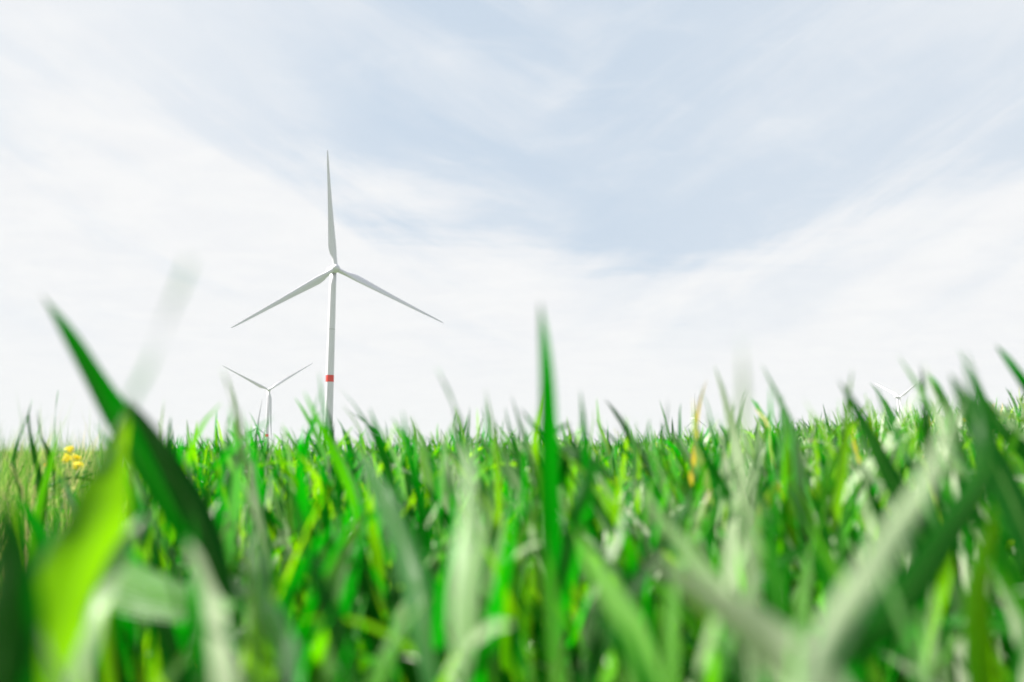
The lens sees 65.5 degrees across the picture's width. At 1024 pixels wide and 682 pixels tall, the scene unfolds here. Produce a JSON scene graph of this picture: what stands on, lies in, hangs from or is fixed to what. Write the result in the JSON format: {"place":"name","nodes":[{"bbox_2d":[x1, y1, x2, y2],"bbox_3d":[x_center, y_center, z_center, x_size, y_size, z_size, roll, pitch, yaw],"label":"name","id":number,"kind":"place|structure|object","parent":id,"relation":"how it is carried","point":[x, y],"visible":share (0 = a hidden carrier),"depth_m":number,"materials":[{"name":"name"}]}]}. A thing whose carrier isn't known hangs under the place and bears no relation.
{"place":"outdoors","nodes":[
{"label":"outdoors","id":0,"kind":"place"},
{"bbox_2d":[0,393,216,541],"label":"meadow grass","id":1,"kind":"structure","parent":0,"point":[24,466],"depth_m":2.47,"materials":[{"name":"green plant"}]},
{"bbox_2d":[0,0,1023,451],"label":"sky","id":2,"kind":"structure","parent":0,"point":[831,188],"materials":[{"name":"white"}]},
{"bbox_3d":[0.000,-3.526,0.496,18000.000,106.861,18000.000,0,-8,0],"label":"ground","id":3,"kind":"structure","parent":0,"visible":0},
{"bbox_2d":[0,493,43,681],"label":"wheat plant","id":4,"kind":"object","parent":3,"relation":"on","point":[21,620],"visible":1,"depth_m":0.29,"materials":[{"name":"green plant"}]},
{"bbox_2d":[11,401,50,525],"bbox_3d":[-1.133,0.480,1.854,0.103,0.686,0.014,0,-8,0],"label":"wheat plant","id":5,"kind":"object","parent":3,"relation":"on","point":[38,474],"visible":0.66,"depth_m":1.88,"materials":[{"name":"green plant"}]},
{"bbox_2d":[53,392,57,510],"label":"wheat plant","id":6,"kind":"object","parent":3,"relation":"on","point":[54,462],"visible":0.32,"depth_m":2.37,"materials":[{"name":"green plant"}]},
{"bbox_2d":[48,453,88,514],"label":"yellow flower","id":7,"kind":"object","parent":3,"relation":"on","point":[66,458],"visible":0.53,"depth_m":2.76,"materials":[{"name":"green plant"}]},
{"bbox_2d":[52,446,89,513],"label":"yellow flower","id":8,"kind":"object","parent":3,"relation":"on","point":[68,449],"visible":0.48,"depth_m":2.87,"materials":[{"name":"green plant"}]},
{"bbox_2d":[60,461,83,519],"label":"yellow flower","id":9,"kind":"object","parent":3,"relation":"on","point":[78,464],"visible":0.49,"depth_m":2.57,"materials":[{"name":"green plant"}]},
{"bbox_2d":[61,454,88,511],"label":"yellow flower","id":10,"kind":"object","parent":3,"relation":"on","point":[76,459],"visible":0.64,"depth_m":2.67,"materials":[{"name":"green plant"}]},
{"bbox_2d":[36,437,143,681],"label":"wheat plant","id":11,"kind":"object","parent":3,"relation":"on","point":[85,554],"visible":0.83,"depth_m":0.39,"materials":[{"name":"green plant"}]},
{"bbox_2d":[40,293,237,645],"bbox_3d":[-0.271,0.296,0.535,0.155,0.682,0.285,3,-8,-18],"label":"wheat plant","id":12,"kind":"object","parent":3,"relation":"on","point":[170,484],"visible":0.65,"depth_m":0.57,"materials":[{"name":"green plant"}]},
{"bbox_2d":[125,261,205,681],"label":"wheat plant","id":13,"kind":"object","parent":3,"relation":"on","point":[177,590],"visible":1,"depth_m":0.35,"materials":[{"name":"green plant"}]},
{"bbox_2d":[160,403,172,448],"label":"wheat plant","id":14,"kind":"object","parent":3,"relation":"on","point":[169,441],"visible":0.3,"depth_m":1.59,"materials":[{"name":"green plant"}]},
{"bbox_2d":[173,509,245,574],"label":"plant","id":15,"kind":"object","parent":3,"relation":"on","point":[180,555],"visible":0.07,"depth_m":1.13,"materials":[{"name":"green plant"}]},
{"bbox_2d":[225,383,242,499],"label":"wheat plant","id":16,"kind":"object","parent":3,"relation":"on","point":[240,447],"visible":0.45,"depth_m":1.30,"materials":[{"name":"green plant"}]},
{"bbox_2d":[222,370,257,573],"bbox_3d":[-0.249,0.343,0.696,0.042,0.635,0.014,5,-10,-33],"label":"wheat plant","id":17,"kind":"object","parent":3,"relation":"on","point":[250,469],"visible":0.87,"depth_m":0.73,"materials":[{"name":"green plant"}]},
{"bbox_2d":[186,533,299,681],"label":"wheat plant","id":18,"kind":"object","parent":3,"relation":"on","point":[222,665],"visible":1,"depth_m":0.37,"materials":[{"name":"green plant"}]},
{"bbox_2d":[244,402,276,444],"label":"wind turbine","id":19,"kind":"object","parent":3,"relation":"on","point":[258,425],"visible":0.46,"depth_m":1776.69,"materials":[{"name":"paint"}]},
{"bbox_2d":[222,363,312,443],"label":"wind turbine","id":20,"kind":"object","parent":3,"relation":"on","point":[269,406],"visible":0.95,"depth_m":1037.92,"materials":[{"name":"paint"}]},
{"bbox_2d":[328,411,334,443],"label":"wheat plant","id":21,"kind":"object","parent":3,"relation":"on","point":[331,427],"visible":0.24,"depth_m":2.19,"materials":[{"name":"green plant"}]},
{"bbox_2d":[231,150,442,448],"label":"wind turbine","id":22,"kind":"object","parent":3,"relation":"on","point":[333,270],"visible":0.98,"depth_m":428.11,"materials":[{"name":"paint"}]},
{"bbox_2d":[355,443,449,681],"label":"wheat plant","id":23,"kind":"object","parent":3,"relation":"on","point":[417,586],"visible":0.94,"depth_m":0.59,"materials":[{"name":"green plant"}]},
{"bbox_2d":[437,369,478,616],"bbox_3d":[-0.051,0.352,0.792,0.024,0.644,0.080,-3,-8,19],"label":"wheat plant","id":24,"kind":"object","parent":3,"relation":"on","point":[461,432],"visible":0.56,"depth_m":0.82,"materials":[{"name":"green plant"}]},
{"bbox_2d":[450,437,475,681],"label":"wheat plant","id":25,"kind":"object","parent":3,"relation":"on","point":[461,597],"visible":1,"depth_m":0.37,"materials":[{"name":"green plant"}]},
{"bbox_2d":[466,409,497,475],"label":"wheat plant","id":26,"kind":"object","parent":3,"relation":"on","point":[467,438],"visible":0.21,"depth_m":1.98,"materials":[{"name":"green plant"}]},
{"bbox_2d":[10,349,1023,681],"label":"wheat field","id":27,"kind":"structure","parent":3,"relation":"on","point":[824,505],"depth_m":0.86,"materials":[{"name":"green plant"}]},
{"bbox_2d":[520,408,616,675],"bbox_3d":[0.085,0.395,1.011,0.134,0.620,0.067,-3,-9,22],"label":"wheat plant","id":28,"kind":"object","parent":3,"relation":"on","point":[572,451],"visible":0.41,"depth_m":1.05,"materials":[{"name":"green plant"}]},
{"bbox_2d":[539,303,602,681],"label":"wheat plant","id":29,"kind":"object","parent":3,"relation":"on","point":[564,557],"visible":0.72,"depth_m":0.67,"materials":[{"name":"green plant"}]},
{"bbox_2d":[606,401,671,517],"bbox_3d":[0.231,0.430,1.406,0.128,0.659,0.012,0,-8,0],"label":"wheat plant","id":30,"kind":"object","parent":3,"relation":"on","point":[627,435],"visible":0.34,"depth_m":1.44,"materials":[{"name":"green plant"}]},
{"bbox_2d":[683,399,706,429],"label":"wind turbine","id":31,"kind":"object","parent":3,"relation":"on","point":[695,414],"visible":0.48,"depth_m":2051.14,"materials":[{"name":"paint"}]},
{"bbox_2d":[621,472,778,681],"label":"wheat plant","id":32,"kind":"object","parent":3,"relation":"on","point":[695,562],"visible":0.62,"depth_m":0.50,"materials":[{"name":"green plant"}]},
{"bbox_2d":[640,554,846,681],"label":"wheat plant","id":33,"kind":"object","parent":3,"relation":"on","point":[766,640],"visible":0.94,"depth_m":0.31,"materials":[{"name":"green plant"}]},
{"bbox_2d":[740,338,760,681],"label":"wheat plant","id":34,"kind":"object","parent":3,"relation":"on","point":[750,560],"visible":0.88,"depth_m":0.39,"materials":[{"name":"green plant"}]},
{"bbox_2d":[792,354,995,681],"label":"wheat plant","id":35,"kind":"object","parent":3,"relation":"on","point":[875,627],"visible":0.95,"depth_m":0.37,"materials":[{"name":"green plant"}]},
{"bbox_2d":[837,378,954,675],"bbox_3d":[0.441,0.359,0.856,0.098,0.647,0.185,-6,-10,36],"label":"wheat plant","id":36,"kind":"object","parent":3,"relation":"on","point":[896,487],"visible":0.48,"depth_m":0.83,"materials":[{"name":"green plant"}]},
{"bbox_2d":[877,380,920,415],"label":"wind turbine","id":37,"kind":"object","parent":3,"relation":"on","point":[899,397],"visible":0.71,"depth_m":1595.58,"materials":[{"name":"paint"}]},
{"bbox_2d":[920,365,967,513],"bbox_3d":[0.599,0.372,1.086,0.082,0.685,0.038,4,-9,-25],"label":"wheat plant","id":38,"kind":"object","parent":3,"relation":"on","point":[956,435],"visible":0.49,"depth_m":1.12,"materials":[{"name":"green plant"}]},
{"bbox_2d":[949,373,1023,566],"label":"wheat plant","id":39,"kind":"object","parent":3,"relation":"on","point":[1007,489],"visible":0.74,"depth_m":0.65,"materials":[{"name":"green plant"}]},
{"bbox_2d":[989,344,1023,461],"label":"wheat plant","id":40,"kind":"object","parent":3,"relation":"on","point":[1005,433],"visible":0.74,"depth_m":0.97,"materials":[{"name":"green plant"}]}
]}

